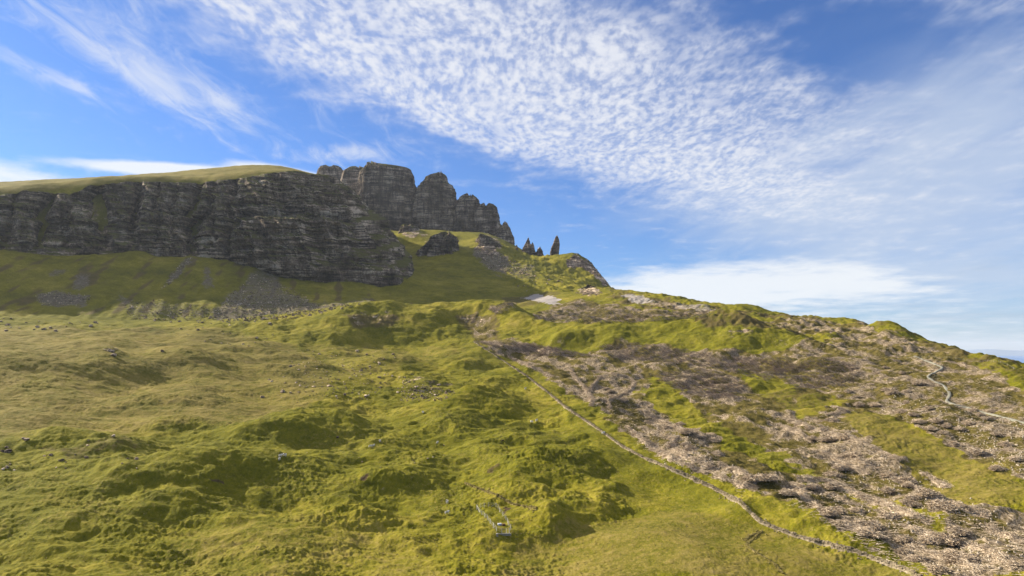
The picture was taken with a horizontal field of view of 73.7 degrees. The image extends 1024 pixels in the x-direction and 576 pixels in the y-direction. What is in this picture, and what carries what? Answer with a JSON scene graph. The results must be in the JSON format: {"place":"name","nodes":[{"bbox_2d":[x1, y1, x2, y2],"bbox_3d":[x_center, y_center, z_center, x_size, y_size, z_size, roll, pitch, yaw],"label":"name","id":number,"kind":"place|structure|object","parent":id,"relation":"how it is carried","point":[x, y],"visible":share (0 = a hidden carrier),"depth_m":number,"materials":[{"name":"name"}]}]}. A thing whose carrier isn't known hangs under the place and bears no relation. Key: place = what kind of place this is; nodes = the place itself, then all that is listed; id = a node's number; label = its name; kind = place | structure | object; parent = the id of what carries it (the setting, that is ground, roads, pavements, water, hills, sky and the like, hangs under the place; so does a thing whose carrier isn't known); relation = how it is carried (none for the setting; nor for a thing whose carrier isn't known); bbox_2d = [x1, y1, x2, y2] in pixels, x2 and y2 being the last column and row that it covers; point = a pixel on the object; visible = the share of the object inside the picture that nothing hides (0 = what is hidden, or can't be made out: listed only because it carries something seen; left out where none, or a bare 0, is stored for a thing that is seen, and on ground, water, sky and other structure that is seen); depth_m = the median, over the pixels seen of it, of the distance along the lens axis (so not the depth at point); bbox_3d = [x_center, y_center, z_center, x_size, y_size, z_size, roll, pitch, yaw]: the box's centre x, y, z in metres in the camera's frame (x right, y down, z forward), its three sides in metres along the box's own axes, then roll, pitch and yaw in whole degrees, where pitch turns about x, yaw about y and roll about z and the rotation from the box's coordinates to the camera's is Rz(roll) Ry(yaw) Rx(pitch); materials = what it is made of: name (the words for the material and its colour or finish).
{"place":"outdoors","nodes":[
{"label":"outdoors","id":0,"kind":"place"},
{"bbox_2d":[0,165,1023,575],"bbox_3d":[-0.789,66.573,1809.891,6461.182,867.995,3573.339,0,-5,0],"label":"hillside","id":1,"kind":"structure","parent":0,"point":[192,421],"depth_m":305.43,"materials":[{"name":"plant"}]},
{"bbox_2d":[0,170,413,286],"bbox_3d":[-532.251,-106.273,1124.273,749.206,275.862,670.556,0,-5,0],"label":"cliff","id":2,"kind":"structure","parent":1,"relation":"on","point":[300,225],"depth_m":1029.40,"materials":[{"name":"stone"}]},
{"bbox_2d":[38,250,531,400],"bbox_3d":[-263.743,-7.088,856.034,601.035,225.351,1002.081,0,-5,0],"label":"scree","id":3,"kind":"structure","parent":1,"relation":"on","point":[304,311],"depth_m":827.67,"materials":[{"name":"stone"}]},
{"bbox_2d":[317,165,342,179],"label":"rock buttress","id":4,"kind":"object","parent":1,"relation":"on","point":[336,171],"visible":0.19,"depth_m":1921.75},
{"bbox_2d":[340,166,363,191],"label":"rock buttress","id":5,"kind":"object","parent":1,"relation":"on","point":[349,176],"visible":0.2,"depth_m":1874.23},
{"bbox_2d":[356,161,416,230],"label":"rock buttress","id":6,"kind":"object","parent":1,"relation":"on","point":[387,191],"visible":0.62,"depth_m":1758.97,"materials":[{"name":"stone"}]},
{"bbox_2d":[398,224,419,233],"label":"crag","id":7,"kind":"structure","parent":1,"relation":"on","point":[405,227],"depth_m":1507.54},
{"bbox_2d":[412,171,456,231],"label":"rock buttress","id":8,"kind":"object","parent":1,"relation":"on","point":[435,200],"visible":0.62,"depth_m":1730.29,"materials":[{"name":"stone"}]},
{"bbox_2d":[416,229,458,256],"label":"crag","id":9,"kind":"structure","parent":1,"relation":"on","point":[442,243],"depth_m":1336.70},
{"bbox_2d":[454,193,479,231],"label":"rock buttress","id":10,"kind":"object","parent":1,"relation":"on","point":[467,206],"visible":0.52,"depth_m":1717.19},
{"bbox_2d":[473,203,499,235],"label":"rock buttress","id":11,"kind":"object","parent":1,"relation":"on","point":[486,218],"visible":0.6,"depth_m":1690.28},
{"bbox_2d":[476,233,501,246],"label":"crag","id":12,"kind":"structure","parent":1,"relation":"on","point":[482,240],"depth_m":1388.80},
{"bbox_2d":[477,503,510,532],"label":"wire fence","id":13,"kind":"object","parent":1,"relation":"on","point":[490,519],"visible":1,"depth_m":202.91,"materials":[{"name":"grey wood"}]},
{"bbox_2d":[464,482,538,512],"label":"field bank","id":14,"kind":"structure","parent":1,"relation":"on","point":[529,507],"depth_m":219.18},
{"bbox_2d":[495,222,514,244],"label":"rock buttress","id":15,"kind":"object","parent":1,"relation":"on","point":[503,231],"visible":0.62,"depth_m":1653.78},
{"bbox_2d":[0,422,1018,575],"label":"grass tussocks","id":16,"kind":"object","parent":1,"relation":"on","point":[440,528],"depth_m":190.74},
{"bbox_2d":[481,340,557,353],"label":"brash windrow","id":17,"kind":"object","parent":1,"relation":"on","point":[514,348],"visible":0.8,"depth_m":573.02,"materials":[{"name":"brown wood"}]},
{"bbox_2d":[522,238,531,254],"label":"rock needle","id":18,"kind":"object","parent":1,"relation":"on","point":[527,248],"visible":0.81,"depth_m":1426.13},
{"bbox_2d":[512,357,554,376],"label":"brash windrow","id":19,"kind":"object","parent":1,"relation":"on","point":[533,367],"visible":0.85,"depth_m":483.34,"materials":[{"name":"brown wood"}]},
{"bbox_2d":[550,236,559,254],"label":"rock needle","id":20,"kind":"object","parent":1,"relation":"on","point":[555,247],"visible":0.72,"depth_m":1434.10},
{"bbox_2d":[567,367,597,405],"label":"brash windrow","id":21,"kind":"object","parent":1,"relation":"on","point":[590,397],"visible":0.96,"depth_m":413.12,"materials":[{"name":"brown wood"}]},
{"bbox_2d":[587,375,601,391],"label":"brash windrow","id":22,"kind":"object","parent":1,"relation":"on","point":[595,382],"visible":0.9,"depth_m":432.24,"materials":[{"name":"brown wood"}]},
{"bbox_2d":[591,370,639,408],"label":"brash windrow","id":23,"kind":"object","parent":1,"relation":"on","point":[630,388],"visible":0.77,"depth_m":408.55,"materials":[{"name":"brown wood"}]},
{"bbox_2d":[641,410,682,433],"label":"brash windrow","id":24,"kind":"object","parent":1,"relation":"on","point":[646,412],"visible":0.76,"depth_m":342.13,"materials":[{"name":"brown wood"}]},
{"bbox_2d":[623,425,708,474],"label":"brash windrow","id":25,"kind":"object","parent":1,"relation":"on","point":[668,456],"visible":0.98,"depth_m":269.11,"materials":[{"name":"brown wood"}]},
{"bbox_2d":[476,302,861,399],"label":"felled boughs","id":26,"kind":"object","parent":1,"relation":"on","point":[774,369],"visible":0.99,"depth_m":471.36,"materials":[{"name":"wood"}]},
{"bbox_2d":[666,435,681,447],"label":"brash windrow","id":27,"kind":"object","parent":1,"relation":"on","point":[673,442],"visible":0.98,"depth_m":280.94,"materials":[{"name":"brown wood"}]},
{"bbox_2d":[678,427,695,434],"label":"brash heap","id":28,"kind":"object","parent":1,"relation":"on","point":[685,431],"visible":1,"depth_m":290.87,"materials":[{"name":"brown wood"}]},
{"bbox_2d":[663,443,715,469],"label":"brash windrow","id":29,"kind":"object","parent":1,"relation":"on","point":[680,454],"visible":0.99,"depth_m":254.76,"materials":[{"name":"brown wood"}]},
{"bbox_2d":[681,444,698,451],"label":"brash heap","id":30,"kind":"object","parent":1,"relation":"on","point":[688,447],"visible":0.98,"depth_m":265.88,"materials":[{"name":"brown wood"}]},
{"bbox_2d":[473,341,926,575],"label":"stone dyke","id":31,"kind":"structure","parent":1,"relation":"on","point":[818,541],"depth_m":207.47,"materials":[{"name":"stone"}]},
{"bbox_2d":[712,451,725,456],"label":"brash heap","id":32,"kind":"object","parent":1,"relation":"on","point":[717,453],"visible":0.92,"depth_m":261.61,"materials":[{"name":"brown wood"}]},
{"bbox_2d":[708,472,759,491],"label":"brash windrow","id":33,"kind":"object","parent":1,"relation":"on","point":[743,485],"visible":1,"depth_m":232.26,"materials":[{"name":"brown wood"}]},
{"bbox_2d":[713,460,756,483],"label":"brash windrow","id":34,"kind":"object","parent":1,"relation":"on","point":[739,471],"visible":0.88,"depth_m":237.94,"materials":[{"name":"brown wood"}]},
{"bbox_2d":[740,473,759,481],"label":"brash heap","id":35,"kind":"object","parent":1,"relation":"on","point":[748,477],"visible":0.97,"depth_m":230.55,"materials":[{"name":"brown wood"}]},
{"bbox_2d":[735,530,783,573],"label":"field bank","id":36,"kind":"structure","parent":1,"relation":"on","point":[756,533],"depth_m":184.11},
{"bbox_2d":[751,473,770,481],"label":"brash heap","id":37,"kind":"object","parent":1,"relation":"on","point":[760,477],"visible":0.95,"depth_m":229.58,"materials":[{"name":"brown wood"}]},
{"bbox_2d":[763,473,777,480],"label":"brash heap","id":38,"kind":"object","parent":1,"relation":"on","point":[771,477],"visible":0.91,"depth_m":230.10,"materials":[{"name":"brown wood"}]},
{"bbox_2d":[776,487,797,495],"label":"brash heap","id":39,"kind":"object","parent":1,"relation":"on","point":[787,492],"visible":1,"depth_m":213.85,"materials":[{"name":"brown wood"}]},
{"bbox_2d":[776,423,813,443],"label":"brash windrow","id":40,"kind":"object","parent":1,"relation":"on","point":[795,431],"visible":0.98,"depth_m":300.57,"materials":[{"name":"brown wood"}]},
{"bbox_2d":[568,329,1023,575],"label":"wood litter","id":41,"kind":"object","parent":1,"relation":"on","point":[1015,548],"visible":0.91,"depth_m":245.16,"materials":[{"name":"wood"}]},
{"bbox_2d":[583,375,1023,572],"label":"stumps","id":42,"kind":"object","parent":1,"relation":"on","point":[920,481],"visible":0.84,"depth_m":238.17,"materials":[{"name":"brown wood"}]},
{"bbox_2d":[785,479,823,509],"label":"brash windrow","id":43,"kind":"object","parent":1,"relation":"on","point":[802,493],"visible":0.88,"depth_m":213.41,"materials":[{"name":"brown wood"}]},
{"bbox_2d":[806,482,821,489],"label":"brash heap","id":44,"kind":"object","parent":1,"relation":"on","point":[813,486],"visible":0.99,"depth_m":229.74,"materials":[{"name":"brown wood"}]},
{"bbox_2d":[817,435,831,441],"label":"brash heap","id":45,"kind":"object","parent":1,"relation":"on","point":[823,438],"visible":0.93,"depth_m":286.22,"materials":[{"name":"brown wood"}]},
{"bbox_2d":[816,506,838,516],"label":"brash heap","id":46,"kind":"object","parent":1,"relation":"on","point":[828,511],"visible":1,"depth_m":197.93,"materials":[{"name":"brown wood"}]},
{"bbox_2d":[821,482,840,489],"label":"brash heap","id":47,"kind":"object","parent":1,"relation":"on","point":[830,485],"visible":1,"depth_m":229.80,"materials":[{"name":"brown wood"}]},
{"bbox_2d":[823,416,839,421],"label":"brash heap","id":48,"kind":"object","parent":1,"relation":"on","point":[831,419],"visible":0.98,"depth_m":312.14,"materials":[{"name":"brown wood"}]},
{"bbox_2d":[822,469,843,477],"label":"brash heap","id":49,"kind":"object","parent":1,"relation":"on","point":[831,473],"visible":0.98,"depth_m":242.68,"materials":[{"name":"brown wood"}]},
{"bbox_2d":[825,405,850,416],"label":"brash windrow","id":50,"kind":"object","parent":1,"relation":"on","point":[840,410],"visible":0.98,"depth_m":330.99,"materials":[{"name":"brown wood"}]},
{"bbox_2d":[832,504,847,514],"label":"brash heap","id":51,"kind":"object","parent":1,"relation":"on","point":[840,510],"visible":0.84,"depth_m":202.84,"materials":[{"name":"brown wood"}]},
{"bbox_2d":[830,463,850,470],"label":"brash heap","id":52,"kind":"object","parent":1,"relation":"on","point":[841,467],"visible":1,"depth_m":247.66,"materials":[{"name":"brown wood"}]},
{"bbox_2d":[837,432,852,439],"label":"brash heap","id":53,"kind":"object","parent":1,"relation":"on","point":[845,436],"visible":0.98,"depth_m":282.51,"materials":[{"name":"brown wood"}]},
{"bbox_2d":[786,419,904,460],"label":"brash windrow","id":54,"kind":"object","parent":1,"relation":"on","point":[854,439],"visible":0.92,"depth_m":279.80,"materials":[{"name":"brown wood"}]},
{"bbox_2d":[820,449,870,474],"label":"brash windrow","id":55,"kind":"object","parent":1,"relation":"on","point":[857,468],"visible":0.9,"depth_m":251.16,"materials":[{"name":"brown wood"}]},
{"bbox_2d":[832,454,877,469],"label":"brash windrow","id":56,"kind":"object","parent":1,"relation":"on","point":[857,459],"visible":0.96,"depth_m":249.86,"materials":[{"name":"brown wood"}]},
{"bbox_2d":[847,506,864,513],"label":"brash heap","id":57,"kind":"object","parent":1,"relation":"on","point":[857,509],"visible":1,"depth_m":207.10,"materials":[{"name":"brown wood"}]},
{"bbox_2d":[848,451,865,457],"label":"brash heap","id":58,"kind":"object","parent":1,"relation":"on","point":[852,454],"visible":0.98,"depth_m":261.47,"materials":[{"name":"brown wood"}]},
{"bbox_2d":[849,517,868,526],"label":"brash heap","id":59,"kind":"object","parent":1,"relation":"on","point":[860,521],"visible":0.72,"depth_m":194.37,"materials":[{"name":"brown wood"}]},
{"bbox_2d":[851,527,870,536],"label":"brash heap","id":60,"kind":"object","parent":1,"relation":"on","point":[860,531],"visible":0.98,"depth_m":185.09,"materials":[{"name":"brown wood"}]},
{"bbox_2d":[835,517,890,542],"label":"brash windrow","id":61,"kind":"object","parent":1,"relation":"on","point":[850,524],"visible":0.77,"depth_m":192.01,"materials":[{"name":"brown wood"}]},
{"bbox_2d":[796,474,935,529],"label":"brash windrow","id":62,"kind":"object","parent":1,"relation":"on","point":[907,512],"visible":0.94,"depth_m":218.72,"materials":[{"name":"brown wood"}]},
{"bbox_2d":[865,518,885,529],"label":"brash heap","id":63,"kind":"object","parent":1,"relation":"on","point":[873,524],"visible":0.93,"depth_m":192.20,"materials":[{"name":"brown wood"}]},
{"bbox_2d":[868,531,882,538],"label":"brash heap","id":64,"kind":"object","parent":1,"relation":"on","point":[873,534],"visible":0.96,"depth_m":183.50,"materials":[{"name":"brown wood"}]},
{"bbox_2d":[857,493,909,512],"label":"brash windrow","id":65,"kind":"object","parent":1,"relation":"on","point":[872,499],"visible":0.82,"depth_m":216.65,"materials":[{"name":"brown wood"}]},
{"bbox_2d":[880,485,896,494],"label":"brash heap","id":66,"kind":"object","parent":1,"relation":"on","point":[886,489],"visible":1,"depth_m":226.85,"materials":[{"name":"brown wood"}]},
{"bbox_2d":[880,472,897,477],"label":"brash heap","id":67,"kind":"object","parent":1,"relation":"on","point":[887,474],"visible":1,"depth_m":239.69,"materials":[{"name":"brown wood"}]},
{"bbox_2d":[876,510,903,519],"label":"brash heap","id":68,"kind":"object","parent":1,"relation":"on","point":[892,515],"visible":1,"depth_m":198.75,"materials":[{"name":"brown wood"}]},
{"bbox_2d":[884,389,899,394],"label":"brash heap","id":69,"kind":"object","parent":1,"relation":"on","point":[890,391],"visible":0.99,"depth_m":355.15,"materials":[{"name":"brown wood"}]},
{"bbox_2d":[895,547,911,554],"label":"brash heap","id":70,"kind":"object","parent":1,"relation":"on","point":[904,551],"visible":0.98,"depth_m":179.02,"materials":[{"name":"brown wood"}]},
{"bbox_2d":[894,533,913,542],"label":"brash heap","id":71,"kind":"object","parent":1,"relation":"on","point":[903,538],"visible":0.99,"depth_m":185.06,"materials":[{"name":"brown wood"}]},
{"bbox_2d":[898,475,917,484],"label":"brash heap","id":72,"kind":"object","parent":1,"relation":"on","point":[913,480],"visible":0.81,"depth_m":234.06,"materials":[{"name":"brown wood"}]},
{"bbox_2d":[902,500,921,506],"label":"brash heap","id":73,"kind":"object","parent":1,"relation":"on","point":[914,504],"visible":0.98,"depth_m":204.29,"materials":[{"name":"brown wood"}]},
{"bbox_2d":[904,493,921,499],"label":"brash heap","id":74,"kind":"object","parent":1,"relation":"on","point":[913,496],"visible":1,"depth_m":207.34,"materials":[{"name":"brown wood"}]},
{"bbox_2d":[904,553,931,562],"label":"brash heap","id":75,"kind":"object","parent":1,"relation":"on","point":[916,557],"visible":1,"depth_m":172.10,"materials":[{"name":"brown wood"}]},
{"bbox_2d":[910,418,926,423],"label":"brash heap","id":76,"kind":"object","parent":1,"relation":"on","point":[919,421],"visible":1,"depth_m":296.15,"materials":[{"name":"brown wood"}]},
{"bbox_2d":[911,380,925,384],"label":"brash heap","id":77,"kind":"object","parent":1,"relation":"on","point":[917,382],"visible":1,"depth_m":361.49,"materials":[{"name":"brown wood"}]},
{"bbox_2d":[898,523,955,546],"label":"brash windrow","id":78,"kind":"object","parent":1,"relation":"on","point":[920,529],"visible":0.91,"depth_m":189.56,"materials":[{"name":"brown wood"}]},
{"bbox_2d":[915,486,939,496],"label":"brash heap","id":79,"kind":"object","parent":1,"relation":"on","point":[926,492],"visible":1,"depth_m":207.47,"materials":[{"name":"brown wood"}]},
{"bbox_2d":[924,425,938,430],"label":"brash heap","id":80,"kind":"object","parent":1,"relation":"on","point":[932,428],"visible":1,"depth_m":288.78,"materials":[{"name":"brown wood"}]},
{"bbox_2d":[918,532,946,544],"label":"brash heap","id":81,"kind":"object","parent":1,"relation":"on","point":[931,539],"visible":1,"depth_m":183.67,"materials":[{"name":"brown wood"}]},
{"bbox_2d":[924,499,945,508],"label":"brash heap","id":82,"kind":"object","parent":1,"relation":"on","point":[930,504],"visible":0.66,"depth_m":200.24,"materials":[{"name":"brown wood"}]},
{"bbox_2d":[927,417,944,422],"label":"brash heap","id":83,"kind":"object","parent":1,"relation":"on","point":[936,420],"visible":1,"depth_m":294.44,"materials":[{"name":"brown wood"}]},
{"bbox_2d":[919,470,954,487],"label":"brash windrow","id":84,"kind":"object","parent":1,"relation":"on","point":[933,479],"visible":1,"depth_m":232.99,"materials":[{"name":"brown wood"}]},
{"bbox_2d":[886,475,992,518],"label":"brash windrow","id":85,"kind":"object","parent":1,"relation":"on","point":[970,509],"visible":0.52,"depth_m":195.64,"materials":[{"name":"brown wood"}]},
{"bbox_2d":[926,562,954,575],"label":"brash heap","id":86,"kind":"object","parent":1,"relation":"on","point":[936,569],"visible":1,"depth_m":159.25,"materials":[{"name":"brown wood"}]},
{"bbox_2d":[903,543,988,575],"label":"brash windrow","id":87,"kind":"object","parent":1,"relation":"on","point":[963,563],"visible":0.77,"depth_m":168.26,"materials":[{"name":"brown wood"}]},
{"bbox_2d":[932,499,961,512],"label":"brash heap","id":88,"kind":"object","parent":1,"relation":"on","point":[944,506],"visible":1,"depth_m":196.09,"materials":[{"name":"brown wood"}]},
{"bbox_2d":[936,531,963,545],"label":"brash heap","id":89,"kind":"object","parent":1,"relation":"on","point":[948,537],"visible":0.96,"depth_m":182.59,"materials":[{"name":"brown wood"}]},
{"bbox_2d":[941,551,961,565],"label":"brash heap","id":90,"kind":"object","parent":1,"relation":"on","point":[949,560],"visible":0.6,"depth_m":166.10,"materials":[{"name":"brown wood"}]},
{"bbox_2d":[938,547,966,557],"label":"brash heap","id":91,"kind":"object","parent":1,"relation":"on","point":[944,552],"visible":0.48,"depth_m":171.50,"materials":[{"name":"brown wood"}]},
{"bbox_2d":[948,441,960,446],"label":"brash heap","id":92,"kind":"object","parent":1,"relation":"on","point":[955,444],"visible":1,"depth_m":273.37,"materials":[{"name":"brown wood"}]},
{"bbox_2d":[944,524,972,535],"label":"brash heap","id":93,"kind":"object","parent":1,"relation":"on","point":[956,530],"visible":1,"depth_m":185.17,"materials":[{"name":"brown wood"}]},
{"bbox_2d":[960,419,975,424],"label":"brash heap","id":94,"kind":"object","parent":1,"relation":"on","point":[968,422],"visible":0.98,"depth_m":291.00,"materials":[{"name":"brown wood"}]},
{"bbox_2d":[954,551,984,563],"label":"brash heap","id":95,"kind":"object","parent":1,"relation":"on","point":[972,558],"visible":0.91,"depth_m":164.48,"materials":[{"name":"brown wood"}]},
{"bbox_2d":[969,448,988,454],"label":"brash heap","id":96,"kind":"object","parent":1,"relation":"on","point":[976,451],"visible":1,"depth_m":255.45,"materials":[{"name":"brown wood"}]},
{"bbox_2d":[941,531,1021,569],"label":"brash windrow","id":97,"kind":"object","parent":1,"relation":"on","point":[995,555],"visible":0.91,"depth_m":169.43,"materials":[{"name":"brown wood"}]},
{"bbox_2d":[987,464,1006,470],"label":"brash heap","id":98,"kind":"object","parent":1,"relation":"on","point":[995,467],"visible":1,"depth_m":234.66,"materials":[{"name":"brown wood"}]},
{"bbox_2d":[979,521,1023,544],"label":"brash windrow","id":99,"kind":"object","parent":1,"relation":"on","point":[1001,533],"visible":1,"depth_m":183.84,"materials":[{"name":"brown wood"}]},
{"bbox_2d":[997,440,1013,446],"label":"brash heap","id":100,"kind":"object","parent":1,"relation":"on","point":[1005,443],"visible":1,"depth_m":266.59,"materials":[{"name":"brown wood"}]},
{"bbox_2d":[1007,455,1023,460],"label":"brash heap","id":101,"kind":"object","parent":1,"relation":"on","point":[1016,458],"visible":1,"depth_m":235.85,"materials":[{"name":"brown wood"}]},
{"bbox_2d":[0,0,1023,349],"label":"sky","id":102,"kind":"structure","parent":0,"point":[861,160],"materials":[{"name":"blue"}]},
{"bbox_2d":[913,356,1023,423],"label":"path","id":103,"kind":"structure","parent":0,"point":[949,395],"depth_m":342.75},
{"bbox_2d":[965,349,1023,355],"bbox_3d":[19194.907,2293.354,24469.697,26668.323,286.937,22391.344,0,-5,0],"label":"hills","id":104,"kind":"structure","parent":0,"point":[996,352],"depth_m":25282.68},
{"bbox_2d":[997,356,1023,362],"bbox_3d":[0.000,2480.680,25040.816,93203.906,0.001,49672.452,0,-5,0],"label":"sea","id":105,"kind":"structure","parent":0,"point":[1019,358],"depth_m":19304.80,"materials":[{"name":"liquid"}]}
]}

